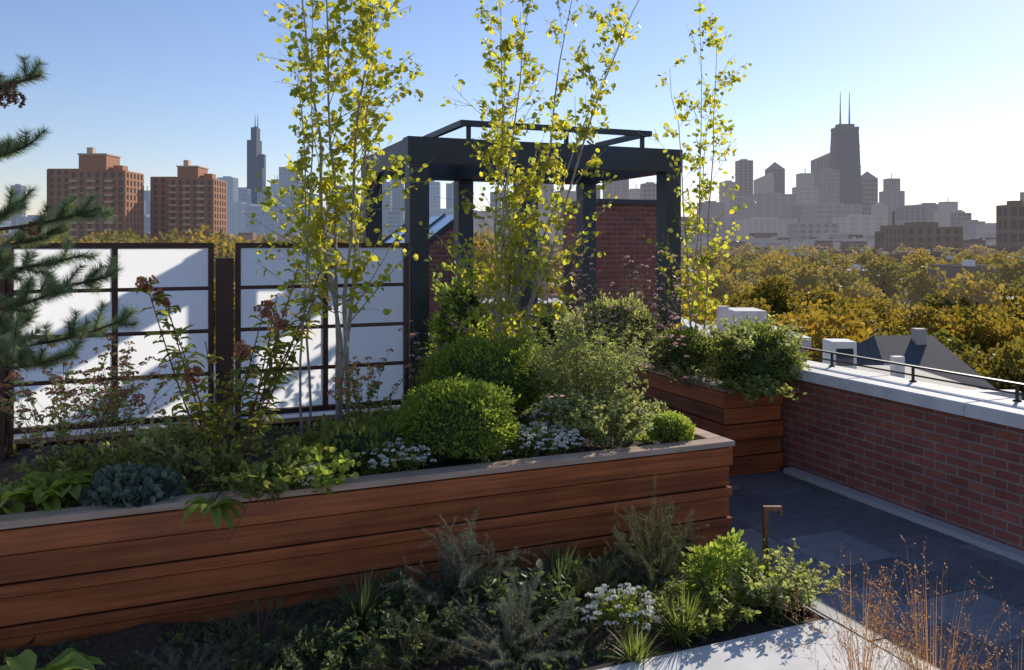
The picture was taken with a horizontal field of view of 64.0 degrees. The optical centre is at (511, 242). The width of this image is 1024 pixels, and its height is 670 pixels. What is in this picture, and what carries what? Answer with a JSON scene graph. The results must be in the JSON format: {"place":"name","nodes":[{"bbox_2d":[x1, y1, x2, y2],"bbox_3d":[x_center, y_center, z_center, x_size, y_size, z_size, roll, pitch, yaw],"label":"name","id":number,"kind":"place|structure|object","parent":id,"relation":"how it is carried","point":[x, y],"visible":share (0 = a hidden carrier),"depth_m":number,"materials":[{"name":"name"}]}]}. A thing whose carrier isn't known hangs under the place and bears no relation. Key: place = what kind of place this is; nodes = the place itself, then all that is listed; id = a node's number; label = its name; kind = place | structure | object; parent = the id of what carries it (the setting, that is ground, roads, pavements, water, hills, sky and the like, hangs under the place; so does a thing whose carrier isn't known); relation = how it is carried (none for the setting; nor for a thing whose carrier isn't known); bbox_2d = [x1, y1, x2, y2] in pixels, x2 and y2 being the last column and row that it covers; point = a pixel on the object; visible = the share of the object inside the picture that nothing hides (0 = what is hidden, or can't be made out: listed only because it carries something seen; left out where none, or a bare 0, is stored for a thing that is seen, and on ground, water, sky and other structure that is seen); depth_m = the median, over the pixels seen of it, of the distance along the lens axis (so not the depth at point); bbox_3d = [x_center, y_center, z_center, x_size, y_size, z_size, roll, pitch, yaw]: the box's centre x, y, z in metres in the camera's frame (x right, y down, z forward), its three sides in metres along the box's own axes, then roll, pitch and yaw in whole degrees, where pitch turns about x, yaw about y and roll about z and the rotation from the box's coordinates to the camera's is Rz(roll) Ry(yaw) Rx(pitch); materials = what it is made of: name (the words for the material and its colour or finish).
{"place":"outdoors","nodes":[
{"label":"outdoors","id":0,"kind":"place"},
{"bbox_2d":[245,117,266,203],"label":"stepped skyscraper","id":1,"kind":"structure","parent":0,"point":[256,160],"depth_m":3117.30,"materials":[{"name":"blue glass"}]},
{"bbox_2d":[0,0,1023,222],"label":"sky","id":2,"kind":"structure","parent":0,"point":[935,87],"materials":[{"name":"blue"}]},
{"bbox_2d":[14,359,1023,669],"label":"terrace paving","id":3,"kind":"structure","parent":0,"point":[874,537],"depth_m":5.86,"materials":[{"name":"grey concrete"}]},
{"bbox_2d":[0,394,734,651],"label":"wooden planter","id":4,"kind":"object","parent":3,"relation":"on","point":[74,572],"visible":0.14,"depth_m":5.04,"materials":[{"name":"brown wood"}]},
{"bbox_2d":[0,481,49,514],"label":"hosta plant","id":5,"kind":"object","parent":4,"relation":"on","point":[15,507],"visible":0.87,"depth_m":4.61,"materials":[{"name":"green plant"}]},
{"bbox_2d":[7,470,94,511],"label":"hosta plant","id":6,"kind":"object","parent":4,"relation":"on","point":[53,492],"visible":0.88,"depth_m":4.69,"materials":[{"name":"green plant"}]},
{"bbox_2d":[0,52,140,373],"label":"pine tree","id":7,"kind":"object","parent":4,"relation":"on","point":[17,342],"visible":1,"depth_m":4.55,"materials":[{"name":"green plant"}]},
{"bbox_2d":[0,337,166,472],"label":"spirea plant","id":8,"kind":"object","parent":4,"relation":"on","point":[62,431],"visible":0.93,"depth_m":5.09,"materials":[{"name":"green plant"}]},
{"bbox_2d":[12,444,156,499],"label":"leafy perennial","id":9,"kind":"object","parent":4,"relation":"on","point":[58,467],"visible":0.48,"depth_m":5.02,"materials":[{"name":"green plant"}]},
{"bbox_2d":[7,243,213,457],"bbox_3d":[-2.972,0.800,6.132,1.390,1.600,0.060,0,0,-22],"label":"privacy screen","id":10,"kind":"object","parent":4,"relation":"on","point":[183,273],"visible":0.56,"depth_m":6.20,"materials":[{"name":"white metal"}]},
{"bbox_2d":[50,335,180,463],"bbox_3d":[-2.711,1.098,5.613,0.806,0.885,0.750,0,0,31],"label":"spirea plant","id":11,"kind":"object","parent":4,"relation":"on","point":[136,396],"visible":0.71,"depth_m":5.58,"materials":[{"name":"green plant"}]},
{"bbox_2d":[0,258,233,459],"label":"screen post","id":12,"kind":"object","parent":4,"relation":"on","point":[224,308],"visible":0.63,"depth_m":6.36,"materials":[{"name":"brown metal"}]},
{"bbox_2d":[76,460,189,518],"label":"groundcover plant","id":13,"kind":"object","parent":4,"relation":"on","point":[129,485],"visible":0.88,"depth_m":4.70,"materials":[{"name":"green plant"}]},
{"bbox_2d":[104,405,245,472],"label":"leafy perennial","id":14,"kind":"object","parent":4,"relation":"on","point":[182,440],"visible":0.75,"depth_m":5.45,"materials":[{"name":"green plant"}]},
{"bbox_2d":[179,490,254,545],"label":"hellebore plant","id":15,"kind":"object","parent":4,"relation":"on","point":[218,511],"visible":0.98,"depth_m":4.57,"materials":[{"name":"green plant"}]},
{"bbox_2d":[129,262,334,488],"bbox_3d":[-1.692,0.831,5.008,1.161,1.427,0.568,0,0,0],"label":"hydrangea shrub","id":16,"kind":"object","parent":4,"relation":"on","point":[274,380],"visible":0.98,"depth_m":5.02,"materials":[{"name":"green plant"}]},
{"bbox_2d":[185,434,342,505],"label":"leafy perennial","id":17,"kind":"object","parent":4,"relation":"on","point":[264,475],"visible":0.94,"depth_m":4.86,"materials":[{"name":"green plant"}]},
{"bbox_2d":[256,0,340,442],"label":"birch tree","id":18,"kind":"object","parent":4,"relation":"on","point":[296,91],"visible":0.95,"depth_m":6.14,"materials":[{"name":"green plant"}]},
{"bbox_2d":[276,444,364,496],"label":"leafy perennial","id":19,"kind":"object","parent":4,"relation":"on","point":[344,464],"visible":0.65,"depth_m":4.95,"materials":[{"name":"green plant"}]},
{"bbox_2d":[235,243,408,436],"bbox_3d":[-1.532,0.800,6.719,1.400,1.600,0.060,0,0,-22],"label":"privacy screen","id":20,"kind":"object","parent":4,"relation":"on","point":[375,335],"visible":0.63,"depth_m":6.72,"materials":[{"name":"white metal"}]},
{"bbox_2d":[0,401,664,510],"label":"groundcover","id":21,"kind":"object","parent":4,"relation":"on","point":[66,502],"visible":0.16,"depth_m":5.91,"materials":[{"name":"green plant"}]},
{"bbox_2d":[243,0,433,431],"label":"birch tree","id":22,"kind":"object","parent":4,"relation":"on","point":[365,11],"visible":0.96,"depth_m":6.35,"materials":[{"name":"green plant"}]},
{"bbox_2d":[277,412,437,475],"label":"groundcover plant","id":23,"kind":"object","parent":4,"relation":"on","point":[354,437],"visible":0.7,"depth_m":5.47,"materials":[{"name":"green plant"}]},
{"bbox_2d":[327,348,411,422],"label":"spirea plant","id":24,"kind":"object","parent":4,"relation":"on","point":[374,385],"visible":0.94,"depth_m":6.17,"materials":[{"name":"green plant"}]},
{"bbox_2d":[352,438,436,474],"bbox_3d":[-0.818,1.409,5.447,0.642,0.204,0.381,0,0,0],"label":"white alyssum","id":25,"kind":"object","parent":4,"relation":"on","point":[398,461],"visible":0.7,"depth_m":5.38,"materials":[{"name":"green plant"}]},
{"bbox_2d":[388,372,521,462],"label":"boxwood shrub","id":26,"kind":"object","parent":4,"relation":"on","point":[456,420],"visible":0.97,"depth_m":5.57,"materials":[{"name":"green plant"}]},
{"bbox_2d":[423,246,494,381],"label":"climbing shrub","id":27,"kind":"object","parent":4,"relation":"on","point":[442,322],"visible":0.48,"depth_m":7.89,"materials":[{"name":"green plant"}]},
{"bbox_2d":[415,332,564,415],"bbox_3d":[-0.153,1.145,6.897,1.338,0.790,1.035,0,0,0],"label":"boxwood shrub","id":28,"kind":"object","parent":4,"relation":"on","point":[492,364],"visible":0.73,"depth_m":6.69,"materials":[{"name":"green plant"}]},
{"bbox_2d":[419,0,640,358],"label":"birch tree","id":29,"kind":"object","parent":4,"relation":"on","point":[501,319],"visible":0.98,"depth_m":7.35,"materials":[{"name":"green plant"}]},
{"bbox_2d":[504,421,587,455],"bbox_3d":[0.192,1.410,5.955,0.728,0.200,0.460,0,0,0],"label":"white alyssum","id":30,"kind":"object","parent":4,"relation":"on","point":[535,435],"visible":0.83,"depth_m":5.87,"materials":[{"name":"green plant"}]},
{"bbox_2d":[530,394,581,430],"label":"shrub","id":31,"kind":"object","parent":4,"relation":"on","point":[549,421],"visible":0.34,"depth_m":6.38,"materials":[{"name":"green plant"}]},
{"bbox_2d":[511,309,661,421],"bbox_3d":[0.608,1.042,6.750,1.238,1.000,1.216,0,0,0],"label":"aster plant","id":32,"kind":"object","parent":4,"relation":"on","point":[569,366],"visible":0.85,"depth_m":6.60,"materials":[{"name":"green plant"}]},
{"bbox_2d":[540,382,676,449],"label":"aster plant","id":33,"kind":"object","parent":4,"relation":"on","point":[595,414],"visible":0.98,"depth_m":6.18,"materials":[{"name":"green plant"}]},
{"bbox_2d":[552,251,705,406],"bbox_3d":[1.085,0.935,8.069,1.627,1.731,1.202,0,0,0],"label":"verbena plant","id":34,"kind":"object","parent":4,"relation":"on","point":[658,340],"visible":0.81,"depth_m":8.08,"materials":[{"name":"green plant"}]},
{"bbox_2d":[645,410,695,442],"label":"boxwood shrub","id":35,"kind":"object","parent":4,"relation":"on","point":[674,426],"visible":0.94,"depth_m":6.16,"materials":[{"name":"green plant"}]},
{"bbox_2d":[382,213,453,369],"bbox_3d":[-1.812,0.895,14.379,1.010,2.810,3.055,0,0,-22],"label":"skylight bulkhead","id":36,"kind":"object","parent":3,"relation":"on","point":[444,225],"visible":0.23,"depth_m":13.05,"materials":[{"name":"red brick"}]},
{"bbox_2d":[0,537,912,669],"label":"planting bed","id":37,"kind":"object","parent":3,"relation":"on","point":[743,645],"visible":0.31,"depth_m":4.39,"materials":[{"name":"stone"}]},
{"bbox_2d":[0,648,105,669],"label":"hosta plant","id":38,"kind":"object","parent":37,"relation":"on","point":[67,659],"visible":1,"depth_m":3.77,"materials":[{"name":"green plant"}]},
{"bbox_2d":[131,633,271,669],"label":"juniper shrub","id":39,"kind":"object","parent":37,"relation":"on","point":[175,665],"visible":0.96,"depth_m":4.08,"materials":[{"name":"green plant"}]},
{"bbox_2d":[175,589,329,665],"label":"juniper shrub","id":40,"kind":"object","parent":37,"relation":"on","point":[235,622],"visible":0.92,"depth_m":4.35,"materials":[{"name":"green plant"}]},
{"bbox_2d":[225,609,437,669],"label":"leafy perennial","id":41,"kind":"object","parent":37,"relation":"on","point":[333,657],"visible":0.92,"depth_m":4.17,"materials":[{"name":"green plant"}]},
{"bbox_2d":[311,566,407,637],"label":"liriope clump","id":42,"kind":"object","parent":37,"relation":"on","point":[363,603],"visible":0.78,"depth_m":4.54,"materials":[{"name":"green plant"}]},
{"bbox_2d":[0,540,808,669],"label":"groundcover","id":43,"kind":"object","parent":37,"relation":"on","point":[778,618],"visible":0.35,"depth_m":4.48,"materials":[{"name":"green plant"}]},
{"bbox_2d":[348,604,486,669],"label":"juniper shrub","id":44,"kind":"object","parent":37,"relation":"on","point":[388,660],"visible":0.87,"depth_m":4.13,"materials":[{"name":"green plant"}]},
{"bbox_2d":[341,556,513,645],"bbox_3d":[-0.481,2.010,4.537,0.895,0.344,0.801,0,0,-22],"label":"leafy perennial","id":45,"kind":"object","parent":37,"relation":"on","point":[449,617],"visible":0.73,"depth_m":4.51,"materials":[{"name":"green plant"}]},
{"bbox_2d":[382,506,543,621],"bbox_3d":[-0.273,1.839,4.673,0.903,0.608,0.835,0,0,39],"label":"juniper shrub","id":46,"kind":"object","parent":37,"relation":"on","point":[468,570],"visible":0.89,"depth_m":4.73,"materials":[{"name":"green plant"}]},
{"bbox_2d":[421,568,586,669],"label":"juniper shrub","id":47,"kind":"object","parent":37,"relation":"on","point":[510,629],"visible":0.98,"depth_m":4.23,"materials":[{"name":"green plant"}]},
{"bbox_2d":[455,556,582,645],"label":"leafy perennial","id":48,"kind":"object","parent":37,"relation":"on","point":[497,589],"visible":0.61,"depth_m":4.61,"materials":[{"name":"green plant"}]},
{"bbox_2d":[519,539,599,603],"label":"liriope clump","id":49,"kind":"object","parent":37,"relation":"on","point":[554,569],"visible":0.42,"depth_m":4.95,"materials":[{"name":"green plant"}]},
{"bbox_2d":[539,548,654,612],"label":"juniper shrub","id":50,"kind":"object","parent":37,"relation":"on","point":[589,585],"visible":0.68,"depth_m":4.90,"materials":[{"name":"green plant"}]},
{"bbox_2d":[578,582,660,634],"bbox_3d":[0.606,2.012,4.554,0.486,0.226,0.370,0,0,0],"label":"white alyssum","id":51,"kind":"object","parent":37,"relation":"on","point":[624,606],"visible":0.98,"depth_m":4.51,"materials":[{"name":"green plant"}]},
{"bbox_2d":[601,622,671,663],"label":"liriope clump","id":52,"kind":"object","parent":37,"relation":"on","point":[632,652],"visible":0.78,"depth_m":4.22,"materials":[{"name":"green plant"}]},
{"bbox_2d":[596,473,729,584],"bbox_3d":[0.922,1.781,5.186,0.765,0.675,0.983,0,0,0],"label":"juniper shrub","id":53,"kind":"object","parent":37,"relation":"on","point":[629,551],"visible":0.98,"depth_m":5.11,"materials":[{"name":"green plant"}]},
{"bbox_2d":[636,588,729,647],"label":"liriope clump","id":54,"kind":"object","parent":37,"relation":"on","point":[681,638],"visible":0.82,"depth_m":4.43,"materials":[{"name":"green plant"}]},
{"bbox_2d":[638,572,767,639],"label":"leafy perennial","id":55,"kind":"object","parent":37,"relation":"on","point":[717,617],"visible":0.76,"depth_m":4.57,"materials":[{"name":"green plant"}]},
{"bbox_2d":[681,527,774,608],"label":"leafy shrub","id":56,"kind":"object","parent":37,"relation":"on","point":[723,551],"visible":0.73,"depth_m":4.90,"materials":[{"name":"green plant"}]},
{"bbox_2d":[714,537,844,617],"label":"leafy perennial","id":57,"kind":"object","parent":37,"relation":"on","point":[779,584],"visible":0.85,"depth_m":4.74,"materials":[{"name":"green plant"}]},
{"bbox_2d":[770,544,956,669],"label":"ornamental grass","id":58,"kind":"object","parent":37,"relation":"on","point":[874,634],"depth_m":3.77,"materials":[{"name":"plant"}]},
{"bbox_2d":[813,535,1023,669],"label":"ornamental grass","id":59,"kind":"object","parent":37,"relation":"on","point":[916,664],"depth_m":3.69,"materials":[{"name":"plant"}]},
{"bbox_2d":[361,120,682,408],"bbox_3d":[0.032,0.520,9.755,3.230,3.560,2.300,0,0,-22],"label":"pergola","id":60,"kind":"object","parent":3,"relation":"on","point":[456,164],"visible":0.55,"depth_m":9.10,"materials":[{"name":"paint"}]},
{"bbox_2d":[552,351,784,476],"bbox_3d":[1.640,1.860,10.023,0.734,0.880,4.104,0,0,-22],"label":"wooden planter","id":61,"kind":"object","parent":3,"relation":"on","point":[754,430],"visible":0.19,"depth_m":8.21,"materials":[{"name":"brown wood"}]},
{"bbox_2d":[510,299,580,359],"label":"round shrub","id":62,"kind":"object","parent":61,"relation":"in","point":[549,330],"visible":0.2,"depth_m":10.31,"materials":[{"name":"green plant"}]},
{"bbox_2d":[553,291,664,363],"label":"round shrub","id":63,"kind":"object","parent":61,"relation":"on","point":[612,310],"visible":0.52,"depth_m":9.37,"materials":[{"name":"green plant"}]},
{"bbox_2d":[644,325,721,376],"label":"round shrub","id":64,"kind":"object","parent":61,"relation":"on","point":[693,346],"visible":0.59,"depth_m":8.49,"materials":[{"name":"green plant"}]},
{"bbox_2d":[650,360,722,388],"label":"trailing plant","id":65,"kind":"object","parent":61,"relation":"on","point":[678,373],"visible":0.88,"depth_m":8.24,"materials":[{"name":"green plant"}]},
{"bbox_2d":[637,1,751,377],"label":"birch tree","id":66,"kind":"object","parent":61,"relation":"on","point":[700,160],"visible":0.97,"depth_m":8.95,"materials":[{"name":"green plant"}]},
{"bbox_2d":[693,314,811,364],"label":"trailing plant","id":67,"kind":"object","parent":61,"relation":"on","point":[713,331],"visible":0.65,"depth_m":8.09,"materials":[{"name":"green plant"}]},
{"bbox_2d":[696,313,810,386],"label":"round shrub","id":68,"kind":"object","parent":61,"relation":"in","point":[731,365],"visible":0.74,"depth_m":8.08,"materials":[{"name":"green plant"}]},
{"bbox_2d":[708,373,806,404],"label":"trailing plant","id":69,"kind":"object","parent":61,"relation":"on","point":[754,387],"visible":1,"depth_m":7.64,"materials":[{"name":"green plant"}]},
{"bbox_2d":[780,360,1023,563],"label":"brick parapet wall","id":70,"kind":"structure","parent":3,"relation":"on","point":[947,460],"depth_m":6.86,"materials":[{"name":"brick"}]},
{"bbox_2d":[792,346,1023,401],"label":"parapet railing","id":71,"kind":"object","parent":70,"relation":"on","point":[1016,384],"visible":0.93,"depth_m":7.20,"materials":[{"name":"metal"}]},
{"bbox_2d":[729,290,999,376],"bbox_3d":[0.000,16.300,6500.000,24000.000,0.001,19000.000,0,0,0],"label":"ground","id":72,"kind":"structure","parent":0,"point":[907,299],"depth_m":231.58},
{"bbox_2d":[47,147,143,242],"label":"brick apartment tower","id":73,"kind":"structure","parent":72,"relation":"on","point":[114,182],"depth_m":342.00,"materials":[{"name":"brick"}]},
{"bbox_2d":[150,160,226,241],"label":"brick apartment tower","id":74,"kind":"structure","parent":72,"relation":"on","point":[190,197],"depth_m":372.00,"materials":[{"name":"brick"}]},
{"bbox_2d":[227,202,259,233],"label":"building","id":75,"kind":"structure","parent":72,"relation":"on","point":[235,219],"depth_m":1863.17,"materials":[{"name":"blue glass"}]},
{"bbox_2d":[245,204,304,234],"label":"building","id":76,"kind":"structure","parent":72,"relation":"on","point":[267,221],"depth_m":1758.54,"materials":[{"name":"blue glass"}]},
{"bbox_2d":[279,166,302,205],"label":"skyscraper","id":77,"kind":"structure","parent":72,"relation":"on","point":[285,175],"depth_m":2575.21,"materials":[{"name":"blue glass"}]},
{"bbox_2d":[299,210,404,237],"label":"building","id":78,"kind":"structure","parent":72,"relation":"on","point":[395,220],"depth_m":1796.12,"materials":[{"name":"blue glass"}]},
{"bbox_2d":[0,231,995,253],"bbox_3d":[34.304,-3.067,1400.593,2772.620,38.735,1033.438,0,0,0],"label":"distant city blocks","id":79,"kind":"structure","parent":72,"relation":"on","point":[828,239],"depth_m":1127.00,"materials":[{"name":"grey glass"}]},
{"bbox_2d":[0,225,1023,399],"bbox_3d":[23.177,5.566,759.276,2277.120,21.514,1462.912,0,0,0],"label":"distant trees","id":80,"kind":"object","parent":72,"relation":"on","point":[821,302],"visible":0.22,"depth_m":116.48,"materials":[{"name":"yellow plant"}]},
{"bbox_2d":[475,210,562,238],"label":"building","id":81,"kind":"structure","parent":72,"relation":"on","point":[489,222],"depth_m":1787.97,"materials":[{"name":"grey glass"}]},
{"bbox_2d":[603,179,628,198],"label":"building","id":82,"kind":"structure","parent":72,"relation":"on","point":[620,188],"depth_m":2470.91,"materials":[{"name":"grey glass"}]},
{"bbox_2d":[214,246,1023,344],"bbox_3d":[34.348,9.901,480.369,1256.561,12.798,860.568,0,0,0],"label":"distant rowhouses","id":83,"kind":"structure","parent":72,"relation":"on","point":[970,266],"depth_m":194.32,"materials":[{"name":"brick"}]},
{"bbox_2d":[735,159,752,196],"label":"skyscraper","id":84,"kind":"structure","parent":72,"relation":"on","point":[744,173],"depth_m":2482.37,"materials":[{"name":"grey glass"}]},
{"bbox_2d":[681,306,811,359],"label":"neighbour building","id":85,"kind":"structure","parent":72,"relation":"on","point":[724,312],"depth_m":18.00,"materials":[{"name":"beige paint"}]},
{"bbox_2d":[735,217,796,237],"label":"building","id":86,"kind":"structure","parent":72,"relation":"on","point":[764,225],"depth_m":1659.62,"materials":[{"name":"grey concrete"}]},
{"bbox_2d":[746,193,796,218],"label":"building","id":87,"kind":"structure","parent":72,"relation":"on","point":[767,204],"depth_m":2156.87,"materials":[{"name":"grey glass"}]},
{"bbox_2d":[792,168,817,204],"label":"skyscraper","id":88,"kind":"structure","parent":72,"relation":"on","point":[805,189],"depth_m":2377.00,"materials":[{"name":"grey glass"}]},
{"bbox_2d":[787,220,838,241],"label":"building","id":89,"kind":"structure","parent":72,"relation":"on","point":[801,231],"depth_m":1471.88,"materials":[{"name":"grey concrete"}]},
{"bbox_2d":[818,168,838,202],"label":"skyscraper","id":90,"kind":"structure","parent":72,"relation":"on","point":[828,185],"depth_m":2282.75,"materials":[{"name":"grey concrete"}]},
{"bbox_2d":[802,203,861,222],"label":"building","id":91,"kind":"structure","parent":72,"relation":"on","point":[826,212],"depth_m":1857.87,"materials":[{"name":"grey concrete"}]},
{"bbox_2d":[829,92,862,214],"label":"tapered skyscraper","id":92,"kind":"structure","parent":72,"relation":"on","point":[844,152],"depth_m":2326.57,"materials":[{"name":"grey glass"}]},
{"bbox_2d":[833,215,887,234],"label":"building","id":93,"kind":"structure","parent":72,"relation":"on","point":[856,224],"depth_m":1667.64,"materials":[{"name":"grey concrete"}]},
{"bbox_2d":[861,171,877,214],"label":"skyscraper","id":94,"kind":"structure","parent":72,"relation":"on","point":[869,182],"depth_m":2430.66,"materials":[{"name":"grey glass"}]},
{"bbox_2d":[879,174,904,222],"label":"skyscraper","id":95,"kind":"structure","parent":72,"relation":"on","point":[891,195],"depth_m":2479.17,"materials":[{"name":"grey glass"}]},
{"bbox_2d":[895,205,926,221],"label":"building","id":96,"kind":"structure","parent":72,"relation":"on","point":[914,213],"depth_m":2276.04,"materials":[{"name":"grey concrete"}]},
{"bbox_2d":[884,222,962,250],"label":"building","id":97,"kind":"structure","parent":72,"relation":"on","point":[931,236],"depth_m":778.37,"materials":[{"name":"brown brick"}]},
{"bbox_2d":[934,196,962,226],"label":"building","id":98,"kind":"structure","parent":72,"relation":"on","point":[943,212],"depth_m":2382.54,"materials":[{"name":"grey glass"}]},
{"bbox_2d":[996,200,1023,248],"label":"building","id":99,"kind":"structure","parent":72,"relation":"on","point":[1010,225],"depth_m":889.50,"materials":[{"name":"brown brick"}]},
{"bbox_2d":[822,328,995,389],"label":"gabled house","id":100,"kind":"structure","parent":0,"point":[919,347],"depth_m":29.98,"materials":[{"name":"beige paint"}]},
{"bbox_2d":[823,339,1021,399],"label":"neighboring rooftop","id":101,"kind":"structure","parent":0,"point":[846,346],"depth_m":24.03,"materials":[{"name":"stone"}]},
{"bbox_3d":[-2.225,9.325,6.113,18.500,13.950,21.000,0,0,-22],"label":"apartment building","id":102,"kind":"object","parent":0,"visible":0},
{"bbox_2d":[560,199,655,350],"bbox_3d":[1.624,0.810,13.461,1.220,2.980,1.400,0,0,-22],"label":"brick penthouse","id":103,"kind":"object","parent":102,"relation":"on","point":[623,225],"visible":0.2,"depth_m":12.85,"materials":[{"name":"brick"}]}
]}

